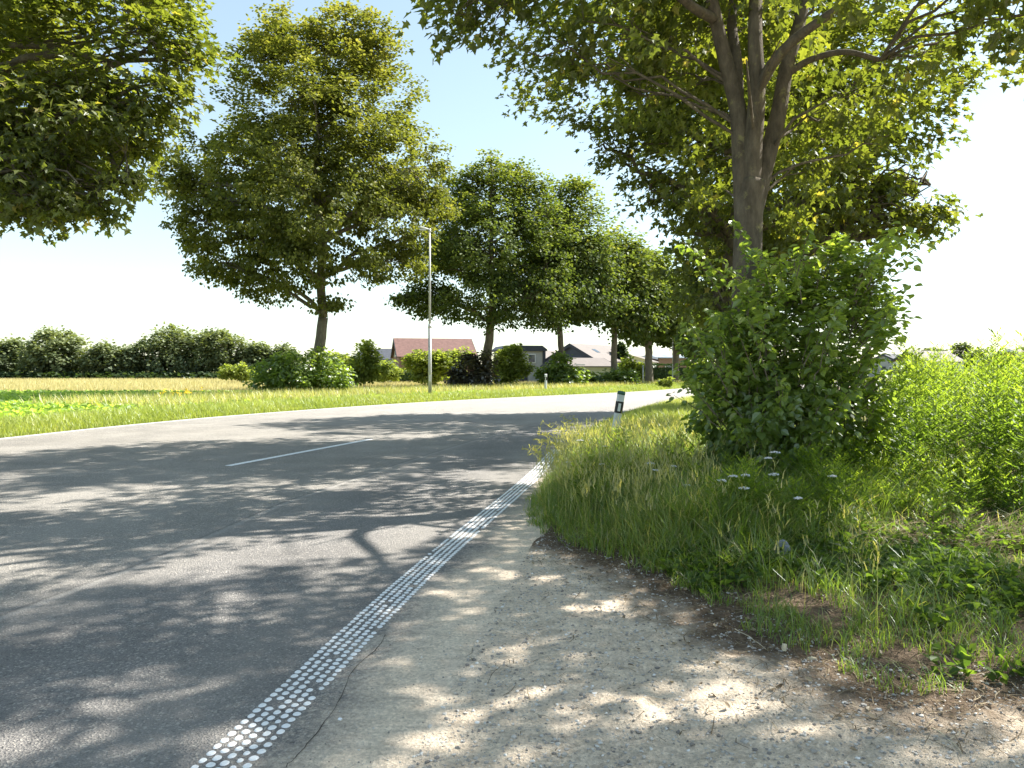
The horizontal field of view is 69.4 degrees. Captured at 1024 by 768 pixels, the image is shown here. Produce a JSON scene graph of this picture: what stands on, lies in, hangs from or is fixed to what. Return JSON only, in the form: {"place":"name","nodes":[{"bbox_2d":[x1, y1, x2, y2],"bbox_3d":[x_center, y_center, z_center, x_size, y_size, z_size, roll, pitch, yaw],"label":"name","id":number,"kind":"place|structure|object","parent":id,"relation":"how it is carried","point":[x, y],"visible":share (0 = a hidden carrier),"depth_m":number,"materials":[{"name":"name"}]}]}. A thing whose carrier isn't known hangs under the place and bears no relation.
{"place":"outdoors","nodes":[
{"label":"outdoors","id":0,"kind":"place"},
{"bbox_2d":[355,349,393,368],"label":"house","id":1,"kind":"structure","parent":0,"point":[385,353],"depth_m":122.39,"materials":[{"name":"tile"}]},
{"bbox_2d":[390,338,477,381],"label":"house","id":2,"kind":"structure","parent":0,"point":[401,347],"depth_m":96.21,"materials":[{"name":"brick"}]},
{"bbox_2d":[0,381,957,767],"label":"road","id":3,"kind":"structure","parent":0,"point":[176,595],"depth_m":5.76,"materials":[{"name":"grey asphalt"}]},
{"bbox_2d":[225,439,371,465],"bbox_3d":[-3.948,1.302,14.527,0.140,0.001,4.867,0,1,18],"label":"dash","id":4,"kind":"object","parent":3,"relation":"on","point":[295,453],"visible":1,"depth_m":13.98,"materials":[{"name":"paint"}]},
{"bbox_2d":[286,634,385,766],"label":"pavement crack","id":5,"kind":"object","parent":3,"relation":"on","point":[332,711],"visible":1,"depth_m":3.42,"materials":[{"name":"grey asphalt"}]},
{"bbox_2d":[1,388,681,438],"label":"edge line","id":6,"kind":"object","parent":3,"relation":"on","point":[225,416],"visible":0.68,"depth_m":23.39,"materials":[{"name":"paint"}]},
{"bbox_2d":[191,449,559,767],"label":"edge marking","id":7,"kind":"object","parent":3,"relation":"on","point":[239,748],"visible":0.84,"depth_m":4.23,"materials":[{"name":"paint"}]},
{"bbox_2d":[260,494,560,767],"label":"road grit","id":8,"kind":"object","parent":3,"relation":"on","point":[444,668],"visible":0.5,"depth_m":3.82,"materials":[{"name":"gravel"}]},
{"bbox_2d":[522,414,577,480],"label":"arching grass","id":9,"kind":"structure","parent":3,"relation":"on","point":[546,435],"depth_m":10.58,"materials":[{"name":"green plant"}]},
{"bbox_2d":[7,369,984,436],"bbox_3d":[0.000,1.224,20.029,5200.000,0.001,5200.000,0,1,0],"label":"ground","id":10,"kind":"structure","parent":0,"point":[399,403],"depth_m":68.94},
{"bbox_2d":[0,333,29,372],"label":"woodland tree","id":11,"kind":"object","parent":10,"relation":"on","point":[8,358],"visible":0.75,"depth_m":115.25,"materials":[{"name":"green plant"}]},
{"bbox_2d":[13,325,93,373],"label":"woodland tree","id":12,"kind":"object","parent":10,"relation":"on","point":[56,351],"visible":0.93,"depth_m":110.87,"materials":[{"name":"green plant"}]},
{"bbox_2d":[76,337,124,372],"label":"woodland tree","id":13,"kind":"object","parent":10,"relation":"on","point":[100,359],"visible":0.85,"depth_m":110.23,"materials":[{"name":"green plant"}]},
{"bbox_2d":[0,0,248,247],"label":"maple tree","id":14,"kind":"object","parent":10,"relation":"on","point":[59,134],"visible":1,"depth_m":13.60,"materials":[{"name":"green plant"}]},
{"bbox_2d":[109,342,149,372],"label":"woodland tree","id":15,"kind":"object","parent":10,"relation":"on","point":[133,360],"visible":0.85,"depth_m":111.41,"materials":[{"name":"green plant"}]},
{"bbox_2d":[0,370,268,379],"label":"undergrowth","id":16,"kind":"object","parent":10,"relation":"on","point":[118,375],"visible":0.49,"depth_m":108.14,"materials":[{"name":"green plant"}]},
{"bbox_2d":[130,320,215,372],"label":"woodland tree","id":17,"kind":"object","parent":10,"relation":"on","point":[171,356],"visible":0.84,"depth_m":112.52,"materials":[{"name":"green plant"}]},
{"bbox_2d":[160,387,202,395],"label":"yellow flowers","id":18,"kind":"object","parent":10,"relation":"on","point":[179,390],"visible":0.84,"depth_m":29.97,"materials":[{"name":"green plant"}]},
{"bbox_2d":[185,326,251,372],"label":"woodland tree","id":19,"kind":"object","parent":10,"relation":"on","point":[211,354],"visible":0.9,"depth_m":111.89,"materials":[{"name":"green plant"}]},
{"bbox_2d":[234,341,273,370],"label":"woodland tree","id":20,"kind":"object","parent":10,"relation":"on","point":[251,353],"visible":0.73,"depth_m":113.32,"materials":[{"name":"green plant"}]},
{"bbox_2d":[268,341,306,371],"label":"woodland tree","id":21,"kind":"object","parent":10,"relation":"on","point":[284,346],"visible":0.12,"depth_m":114.78,"materials":[{"name":"green plant"}]},
{"bbox_2d":[144,0,465,389],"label":"maple tree","id":22,"kind":"object","parent":10,"relation":"on","point":[382,191],"visible":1,"depth_m":41.21,"materials":[{"name":"green plant"}]},
{"bbox_2d":[20,379,679,407],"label":"meadow grass","id":23,"kind":"structure","parent":10,"relation":"on","point":[176,398],"depth_m":35.21,"materials":[{"name":"green plant"}]},
{"bbox_2d":[0,382,703,437],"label":"roadside grass","id":24,"kind":"structure","parent":10,"relation":"on","point":[19,425],"depth_m":27.30,"materials":[{"name":"green plant"}]},
{"bbox_2d":[391,369,426,382],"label":"hedge","id":25,"kind":"object","parent":10,"relation":"on","point":[404,375],"visible":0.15,"depth_m":83.69,"materials":[{"name":"green plant"}]},
{"bbox_2d":[418,226,431,393],"bbox_3d":[-4.692,-3.810,40.051,0.703,9.395,0.366,0,1,0],"label":"street lamp","id":26,"kind":"object","parent":10,"relation":"on","point":[429,348],"visible":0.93,"depth_m":40.00,"materials":[{"name":"metal"}]},
{"bbox_2d":[492,345,546,381],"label":"house","id":27,"kind":"structure","parent":10,"relation":"on","point":[537,354],"depth_m":89.24,"materials":[{"name":"grey paint"}]},
{"bbox_2d":[519,376,527,381],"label":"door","id":28,"kind":"structure","parent":27,"relation":"in","point":[525,379],"depth_m":89.03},
{"bbox_2d":[528,354,535,362],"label":"window","id":29,"kind":"structure","parent":27,"relation":"in","point":[533,356],"depth_m":89.14,"materials":[{"name":"grey glass"}]},
{"bbox_2d":[544,374,546,389],"bbox_3d":[2.242,-0.009,49.324,0.158,1.320,0.141,1,2,20],"label":"marker post","id":30,"kind":"object","parent":10,"relation":"on","point":[545,383],"visible":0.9,"depth_m":49.27,"materials":[{"name":"white plastic"}]},
{"bbox_2d":[546,350,555,357],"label":"house","id":31,"kind":"structure","parent":10,"relation":"on","point":[548,353],"depth_m":96.02,"materials":[{"name":"paint"}]},
{"bbox_2d":[533,350,595,386],"bbox_3d":[3.916,-0.992,57.686,4.115,3.360,4.219,-1,2,-39],"label":"bush","id":32,"kind":"object","parent":10,"relation":"on","point":[563,371],"visible":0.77,"depth_m":57.08,"materials":[{"name":"green plant"}]},
{"bbox_2d":[540,358,610,375],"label":"house","id":33,"kind":"structure","parent":10,"relation":"on","point":[596,365],"depth_m":82.48,"materials":[{"name":"paint"}]},
{"bbox_2d":[515,172,638,353],"bbox_3d":[4.929,-8.102,58.860,10.325,17.255,10.570,0,1,0],"label":"maple tree","id":34,"kind":"object","parent":10,"relation":"on","point":[596,297],"visible":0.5,"depth_m":57.33,"materials":[{"name":"green plant"}]},
{"bbox_2d":[577,369,597,382],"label":"garden shrub","id":35,"kind":"object","parent":10,"relation":"on","point":[590,373],"visible":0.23,"depth_m":63.74,"materials":[{"name":"green plant"}]},
{"bbox_2d":[546,343,636,373],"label":"house","id":36,"kind":"structure","parent":10,"relation":"on","point":[587,351],"depth_m":88.59,"materials":[{"name":"stone"}]},
{"bbox_2d":[590,366,641,384],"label":"bush","id":37,"kind":"object","parent":10,"relation":"on","point":[613,376],"visible":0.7,"depth_m":62.57,"materials":[{"name":"green plant"}]},
{"bbox_2d":[617,341,632,360],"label":"conifer","id":38,"kind":"object","parent":10,"relation":"on","point":[622,351],"visible":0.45,"depth_m":91.34,"materials":[{"name":"green plant"}]},
{"bbox_2d":[575,215,680,369],"bbox_3d":[9.190,-7.008,63.322,10.711,14.872,8.562,0,1,0],"label":"maple tree","id":39,"kind":"object","parent":10,"relation":"on","point":[643,310],"visible":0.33,"depth_m":62.06,"materials":[{"name":"green plant"}]},
{"bbox_2d":[617,356,644,380],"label":"garden shrub","id":40,"kind":"object","parent":10,"relation":"on","point":[628,364],"visible":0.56,"depth_m":73.59,"materials":[{"name":"green plant"}]},
{"bbox_2d":[642,365,643,382],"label":"sign post","id":41,"kind":"object","parent":10,"relation":"on","point":[643,374],"visible":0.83,"depth_m":65.75,"materials":[{"name":"metal"}]},
{"bbox_2d":[631,356,658,366],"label":"house","id":42,"kind":"structure","parent":10,"relation":"on","point":[639,358],"depth_m":100.31,"materials":[{"name":"paint"}]},
{"bbox_2d":[617,363,689,381],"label":"hedge","id":43,"kind":"object","parent":10,"relation":"on","point":[660,372],"visible":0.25,"depth_m":79.61,"materials":[{"name":"green plant"}]},
{"bbox_2d":[618,244,700,382],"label":"maple tree","id":44,"kind":"object","parent":10,"relation":"on","point":[672,330],"visible":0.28,"depth_m":65.93,"materials":[{"name":"green plant"}]},
{"bbox_2d":[654,377,675,387],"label":"garden shrub","id":45,"kind":"object","parent":10,"relation":"on","point":[663,382],"visible":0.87,"depth_m":59.81,"materials":[{"name":"green plant"}]},
{"bbox_2d":[670,337,672,382],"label":"street lamp","id":46,"kind":"object","parent":10,"relation":"on","point":[672,358],"visible":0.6,"depth_m":68.77,"materials":[{"name":"metal"}]},
{"bbox_2d":[652,279,710,381],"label":"maple tree","id":47,"kind":"object","parent":10,"relation":"on","point":[664,344],"visible":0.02,"depth_m":72.14,"materials":[{"name":"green plant"}]},
{"bbox_2d":[669,346,715,363],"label":"maple tree","id":48,"kind":"object","parent":10,"relation":"on","point":[688,356],"depth_m":79.50,"materials":[{"name":"green plant"}]},
{"bbox_2d":[683,358,715,384],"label":"garden shrub","id":49,"kind":"object","parent":10,"relation":"on","point":[696,372],"visible":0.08,"depth_m":65.88,"materials":[{"name":"green plant"}]},
{"bbox_2d":[520,416,1023,692],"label":"tall grass","id":50,"kind":"structure","parent":10,"relation":"on","point":[707,527],"depth_m":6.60,"materials":[{"name":"green plant"}]},
{"bbox_2d":[665,219,936,480],"bbox_3d":[3.495,-0.273,8.877,3.641,3.510,2.285,0,1,0],"label":"bush","id":51,"kind":"object","parent":10,"relation":"on","point":[772,409],"visible":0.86,"depth_m":8.63,"materials":[{"name":"green plant"}]},
{"bbox_2d":[911,347,930,350],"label":"distant tree","id":52,"kind":"object","parent":10,"relation":"on","point":[926,349],"visible":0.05,"depth_m":149.55,"materials":[{"name":"green plant"}]},
{"bbox_2d":[875,326,1023,518],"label":"tall weeds","id":53,"kind":"object","parent":10,"relation":"on","point":[995,417],"visible":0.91,"depth_m":8.44,"materials":[{"name":"green plant"}]},
{"bbox_2d":[948,341,980,370],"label":"distant tree","id":54,"kind":"object","parent":10,"relation":"on","point":[960,348],"visible":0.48,"depth_m":149.11,"materials":[{"name":"green plant"}]},
{"bbox_2d":[970,347,987,367],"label":"distant tree","id":55,"kind":"object","parent":10,"relation":"on","point":[979,355],"visible":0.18,"depth_m":149.26,"materials":[{"name":"green plant"}]},
{"bbox_2d":[0,0,1023,368],"label":"sky","id":56,"kind":"structure","parent":0,"point":[118,287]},
{"bbox_2d":[641,355,688,366],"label":"house","id":57,"kind":"structure","parent":0,"point":[664,359],"depth_m":107.17,"materials":[{"name":"brick"}]},
{"bbox_2d":[408,387,1023,767],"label":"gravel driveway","id":58,"kind":"structure","parent":0,"point":[678,759],"depth_m":3.68,"materials":[{"name":"beige gravel"}]},
{"bbox_2d":[612,391,624,431],"bbox_3d":[1.974,0.749,13.993,0.150,1.250,0.134,9,2,4],"label":"marker post","id":59,"kind":"object","parent":58,"relation":"on","point":[619,403],"visible":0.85,"depth_m":13.93,"materials":[{"name":"white plastic"}]},
{"bbox_2d":[395,0,1023,402],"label":"maple tree","id":60,"kind":"object","parent":58,"relation":"on","point":[733,56],"visible":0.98,"depth_m":9.83,"materials":[{"name":"green plant"}]},
{"bbox_2d":[530,410,907,648],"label":"seeding grass","id":61,"kind":"structure","parent":58,"relation":"on","point":[618,475],"depth_m":7.43,"materials":[{"name":"green plant"}]},
{"bbox_2d":[717,479,725,532],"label":"wildflower","id":62,"kind":"object","parent":58,"relation":"on","point":[723,483],"visible":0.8,"depth_m":6.32,"materials":[{"name":"green plant"}]},
{"bbox_2d":[740,474,749,522],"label":"wildflower","id":63,"kind":"object","parent":58,"relation":"on","point":[744,493],"visible":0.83,"depth_m":6.51,"materials":[{"name":"white plant"}]},
{"bbox_2d":[467,514,1023,757],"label":"straw litter","id":64,"kind":"object","parent":58,"relation":"on","point":[862,683],"visible":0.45,"depth_m":3.95,"materials":[{"name":"brown plant"}]},
{"bbox_2d":[738,487,753,542],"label":"wildflower","id":65,"kind":"object","parent":58,"relation":"on","point":[746,488],"visible":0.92,"depth_m":6.21,"materials":[{"name":"white plant"}]},
{"bbox_2d":[570,395,925,442],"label":"verge grass","id":66,"kind":"structure","parent":58,"relation":"on","point":[660,409],"depth_m":21.91,"materials":[{"name":"green plant"}]},
{"bbox_2d":[483,0,1023,426],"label":"maple tree","id":67,"kind":"object","parent":58,"relation":"on","point":[879,194],"visible":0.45,"depth_m":17.48,"materials":[{"name":"green plant"}]},
{"bbox_2d":[620,0,927,376],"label":"maple tree","id":68,"kind":"object","parent":58,"relation":"on","point":[693,287],"visible":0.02,"depth_m":27.77,"materials":[{"name":"green plant"}]},
{"bbox_2d":[524,522,1023,750],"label":"dead leaves","id":69,"kind":"object","parent":58,"relation":"on","point":[839,715],"visible":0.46,"depth_m":3.74,"materials":[{"name":"plant"}]},
{"bbox_2d":[768,473,779,523],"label":"wildflower","id":70,"kind":"object","parent":58,"relation":"on","point":[771,474],"visible":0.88,"depth_m":6.51,"materials":[{"name":"white plant"}]},
{"bbox_2d":[774,539,789,554],"bbox_3d":[2.152,1.341,5.887,0.146,0.212,0.123,0,1,0],"label":"stone","id":71,"kind":"object","parent":58,"relation":"on","point":[786,545],"visible":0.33,"depth_m":5.85,"materials":[{"name":"grey stone"}]},
{"bbox_2d":[781,643,786,650],"bbox_3d":[1.529,1.475,4.156,0.028,0.039,0.036,7,-2,22],"label":"wood chip","id":72,"kind":"object","parent":58,"relation":"on","point":[784,647],"visible":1,"depth_m":4.14,"materials":[{"name":"beige wood"}]},
{"bbox_2d":[794,496,809,544],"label":"wildflower","id":73,"kind":"object","parent":58,"relation":"on","point":[798,500],"visible":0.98,"depth_m":6.11,"materials":[{"name":"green plant"}]},
{"bbox_2d":[806,656,817,659],"bbox_3d":[1.645,1.503,4.055,0.064,0.018,0.025,6,6,-12],"label":"wood chip","id":74,"kind":"object","parent":58,"relation":"on","point":[811,658],"visible":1,"depth_m":4.05,"materials":[{"name":"beige wood"}]},
{"bbox_2d":[631,499,1023,683],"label":"ground weeds","id":75,"kind":"object","parent":58,"relation":"on","point":[960,652],"visible":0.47,"depth_m":5.35,"materials":[{"name":"green plant"}]},
{"bbox_2d":[826,475,836,524],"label":"wildflower","id":76,"kind":"object","parent":58,"relation":"on","point":[832,478],"visible":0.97,"depth_m":6.64,"materials":[{"name":"green plant"}]},
{"bbox_2d":[840,493,1023,555],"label":"dead stalks","id":77,"kind":"object","parent":58,"relation":"on","point":[957,521],"visible":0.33,"depth_m":6.47,"materials":[{"name":"plant"}]},
{"bbox_2d":[931,727,961,752],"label":"twig","id":78,"kind":"object","parent":58,"relation":"on","point":[946,737],"visible":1,"depth_m":3.19,"materials":[{"name":"brown wood"}]},
{"bbox_2d":[723,475,737,528],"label":"wildflower","id":79,"kind":"object","parent":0,"point":[733,476],"visible":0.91,"depth_m":6.42,"materials":[{"name":"white plant"}]},
{"bbox_2d":[764,457,771,494],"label":"wildflower","id":80,"kind":"object","parent":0,"point":[767,460],"visible":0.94,"depth_m":6.82,"materials":[{"name":"white plant"}]},
{"bbox_2d":[770,451,780,494],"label":"wildflower","id":81,"kind":"object","parent":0,"point":[775,454],"visible":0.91,"depth_m":6.91,"materials":[{"name":"white plant"}]},
{"bbox_2d":[644,508,1023,695],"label":"short grass","id":82,"kind":"structure","parent":0,"point":[846,586],"depth_m":4.54,"materials":[{"name":"green plant"}]},
{"bbox_2d":[868,354,898,376],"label":"house","id":83,"kind":"structure","parent":0,"point":[886,365],"depth_m":148.91,"materials":[{"name":"tile"}]},
{"bbox_2d":[888,351,963,375],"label":"house","id":84,"kind":"structure","parent":0,"point":[957,358],"depth_m":138.32,"materials":[{"name":"paint"}]},
{"bbox_2d":[976,349,1023,371],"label":"house","id":85,"kind":"structure","parent":0,"point":[1008,351],"depth_m":115.94,"materials":[{"name":"brick"}]},
{"label":"beet field","id":86,"kind":"structure","parent":0,"visible":0},
{"bbox_2d":[0,389,495,417],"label":"beet crop","id":87,"kind":"object","parent":86,"relation":"on","point":[11,402],"visible":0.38,"depth_m":31.30,"materials":[{"name":"green plant"}]},
{"bbox_2d":[241,345,358,392],"bbox_3d":[-12.016,-0.693,41.586,6.704,3.236,4.086,0,1,0],"label":"bush","id":88,"kind":"object","parent":86,"relation":"on","point":[305,375],"visible":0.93,"depth_m":41.28,"materials":[{"name":"green plant"}]},
{"label":"wheat field","id":89,"kind":"structure","parent":0,"visible":0},
{"bbox_2d":[216,361,257,381],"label":"garden shrub","id":90,"kind":"object","parent":89,"relation":"on","point":[240,371],"visible":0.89,"depth_m":77.42,"materials":[{"name":"green plant"}]},
{"bbox_2d":[0,377,537,391],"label":"wheat crop","id":91,"kind":"object","parent":89,"relation":"on","point":[114,384],"visible":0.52,"depth_m":65.08,"materials":[{"name":"yellow plant"}]},
{"bbox_2d":[324,349,358,384],"bbox_3d":[-13.807,-1.220,60.120,4.053,3.312,2.976,0,1,0],"label":"garden shrub","id":92,"kind":"object","parent":89,"relation":"on","point":[345,357],"visible":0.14,"depth_m":59.59,"materials":[{"name":"green plant"}]},
{"bbox_2d":[345,339,390,386],"bbox_3d":[-11.058,-1.451,56.008,3.854,3.941,2.967,0,1,0],"label":"garden shrub","id":93,"kind":"object","parent":89,"relation":"on","point":[367,366],"visible":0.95,"depth_m":55.57,"materials":[{"name":"green plant"}]},
{"bbox_2d":[375,358,405,382],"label":"garden shrub","id":94,"kind":"object","parent":89,"relation":"on","point":[392,375],"visible":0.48,"depth_m":69.55,"materials":[{"name":"green plant"}]},
{"bbox_2d":[400,349,460,384],"bbox_3d":[-6.749,-1.255,62.074,5.237,3.482,3.703,0,1,0],"label":"garden shrub","id":95,"kind":"object","parent":89,"relation":"on","point":[416,361],"visible":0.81,"depth_m":61.44,"materials":[{"name":"green plant"}]},
{"bbox_2d":[441,345,475,380],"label":"garden shrub","id":96,"kind":"object","parent":89,"relation":"on","point":[457,352],"visible":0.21,"depth_m":65.57,"materials":[{"name":"green plant"}]},
{"bbox_2d":[443,349,500,387],"bbox_3d":[-2.917,-0.872,52.785,4.276,3.267,3.707,0,1,0],"label":"bush","id":97,"kind":"object","parent":89,"relation":"on","point":[478,374],"visible":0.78,"depth_m":52.27,"materials":[{"name":"purple plant"}]},
{"bbox_2d":[384,148,589,376],"bbox_3d":[-1.795,-8.383,55.669,13.776,17.985,14.449,-1,2,-42],"label":"maple tree","id":98,"kind":"object","parent":89,"relation":"on","point":[471,263],"visible":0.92,"depth_m":53.16,"materials":[{"name":"green plant"}]},
{"bbox_2d":[492,342,536,383],"bbox_3d":[-0.046,-1.544,61.919,4.389,3.890,3.344,0,1,0],"label":"garden shrub","id":99,"kind":"object","parent":89,"relation":"on","point":[517,368],"visible":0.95,"depth_m":61.35,"materials":[{"name":"green plant"}]}
]}

